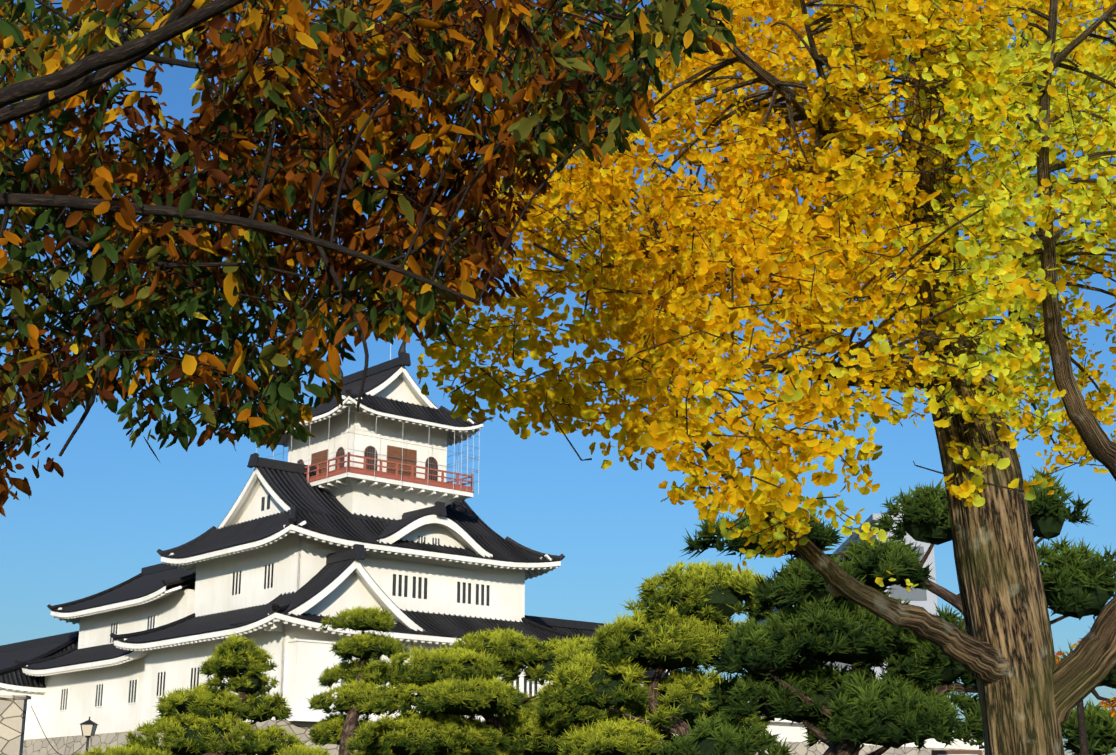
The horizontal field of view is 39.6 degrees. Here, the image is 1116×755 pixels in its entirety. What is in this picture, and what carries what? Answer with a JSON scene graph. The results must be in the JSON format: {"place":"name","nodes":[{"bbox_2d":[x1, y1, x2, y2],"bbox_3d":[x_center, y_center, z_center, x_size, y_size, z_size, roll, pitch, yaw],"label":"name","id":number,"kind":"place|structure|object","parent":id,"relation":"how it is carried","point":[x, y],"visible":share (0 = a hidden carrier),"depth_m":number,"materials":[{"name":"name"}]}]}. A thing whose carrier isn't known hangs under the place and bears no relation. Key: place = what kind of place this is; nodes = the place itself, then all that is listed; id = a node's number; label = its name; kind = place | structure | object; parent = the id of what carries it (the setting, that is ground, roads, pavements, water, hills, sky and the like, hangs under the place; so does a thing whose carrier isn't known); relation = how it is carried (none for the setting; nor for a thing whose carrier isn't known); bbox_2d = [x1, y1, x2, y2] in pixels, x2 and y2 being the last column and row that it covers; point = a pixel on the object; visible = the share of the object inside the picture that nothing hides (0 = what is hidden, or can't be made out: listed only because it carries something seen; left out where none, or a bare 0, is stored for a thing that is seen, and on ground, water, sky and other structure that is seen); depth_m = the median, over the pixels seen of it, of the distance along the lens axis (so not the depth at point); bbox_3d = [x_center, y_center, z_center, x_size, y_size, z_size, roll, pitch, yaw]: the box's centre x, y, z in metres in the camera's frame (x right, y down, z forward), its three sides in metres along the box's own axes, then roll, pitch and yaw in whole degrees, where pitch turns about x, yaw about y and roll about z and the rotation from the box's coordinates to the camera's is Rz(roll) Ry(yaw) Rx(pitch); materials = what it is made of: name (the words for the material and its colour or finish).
{"place":"outdoors","nodes":[
{"label":"outdoors","id":0,"kind":"place"},
{"bbox_2d":[0,695,30,754],"bbox_3d":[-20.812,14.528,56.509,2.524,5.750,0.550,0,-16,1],"label":"stone gate pier","id":1,"kind":"structure","parent":0,"point":[13,708],"depth_m":56.86,"materials":[{"name":"beige stone"}]},
{"bbox_2d":[0,0,1115,754],"label":"sky","id":2,"kind":"structure","parent":0,"point":[91,529],"materials":[{"name":"blue"}]},
{"bbox_2d":[757,504,937,678],"bbox_3d":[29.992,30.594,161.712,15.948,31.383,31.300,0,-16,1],"label":"office building","id":3,"kind":"structure","parent":0,"point":[926,599],"depth_m":148.66,"materials":[{"name":"concrete"}]},
{"label":"ground","id":4,"kind":"structure","parent":0,"visible":0},
{"bbox_2d":[31,706,97,754],"bbox_3d":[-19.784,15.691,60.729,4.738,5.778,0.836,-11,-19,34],"label":"street lamp","id":5,"kind":"object","parent":4,"relation":"on","point":[88,728],"visible":1,"depth_m":59.93,"materials":[{"name":"beige glass"}]},
{"bbox_2d":[69,632,340,754],"bbox_3d":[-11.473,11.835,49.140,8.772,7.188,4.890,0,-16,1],"label":"pine","id":6,"kind":"object","parent":4,"relation":"on","point":[208,717],"visible":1,"depth_m":49.56,"materials":[{"name":"green plant"}]},
{"bbox_2d":[307,605,408,754],"bbox_3d":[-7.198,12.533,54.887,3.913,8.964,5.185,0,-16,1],"label":"pine","id":7,"kind":"object","parent":4,"relation":"on","point":[363,647],"visible":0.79,"depth_m":55.27,"materials":[{"name":"green plant"}]},
{"bbox_2d":[0,0,736,516],"bbox_3d":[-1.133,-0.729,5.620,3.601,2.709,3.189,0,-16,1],"label":"autumn cherry tree","id":8,"kind":"object","parent":4,"relation":"on","point":[452,60],"visible":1,"depth_m":4.71,"materials":[{"name":"orange plant"}]},
{"bbox_2d":[344,626,648,754],"bbox_3d":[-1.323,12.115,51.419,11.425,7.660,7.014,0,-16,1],"label":"pine","id":9,"kind":"object","parent":4,"relation":"on","point":[451,687],"visible":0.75,"depth_m":50.68,"materials":[{"name":"green plant"}]},
{"bbox_2d":[0,341,1072,754],"bbox_3d":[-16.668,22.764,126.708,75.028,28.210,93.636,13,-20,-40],"label":"castle","id":10,"kind":"structure","parent":4,"relation":"on","point":[348,507],"depth_m":80.80,"materials":[{"name":"paint"}]},
{"bbox_2d":[532,557,775,754],"bbox_3d":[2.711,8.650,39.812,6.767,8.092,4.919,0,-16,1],"label":"pine","id":11,"kind":"object","parent":4,"relation":"on","point":[679,623],"visible":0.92,"depth_m":39.38,"materials":[{"name":"green plant"}]},
{"bbox_2d":[416,0,1115,754],"bbox_3d":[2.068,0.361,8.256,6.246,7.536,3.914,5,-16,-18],"label":"ginkgo tree","id":12,"kind":"object","parent":4,"relation":"on","point":[988,84],"visible":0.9,"depth_m":7.84,"materials":[{"name":"yellow plant"}]},
{"bbox_2d":[652,465,1115,754],"bbox_3d":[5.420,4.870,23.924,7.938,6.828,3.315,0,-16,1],"label":"pine","id":13,"kind":"object","parent":4,"relation":"on","point":[904,700],"visible":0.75,"depth_m":23.48,"materials":[{"name":"green plant"}]},
{"bbox_2d":[931,750,981,754],"bbox_3d":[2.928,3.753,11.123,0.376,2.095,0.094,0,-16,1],"label":"info sign","id":14,"kind":"object","parent":4,"relation":"on","point":[956,752],"visible":1,"depth_m":11.36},
{"bbox_2d":[1055,640,1115,754],"bbox_3d":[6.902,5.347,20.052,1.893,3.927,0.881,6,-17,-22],"label":"maple behind pines","id":15,"kind":"object","parent":4,"relation":"on","point":[1083,742],"visible":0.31,"depth_m":20.52,"materials":[{"name":"brown plant"}]}
]}

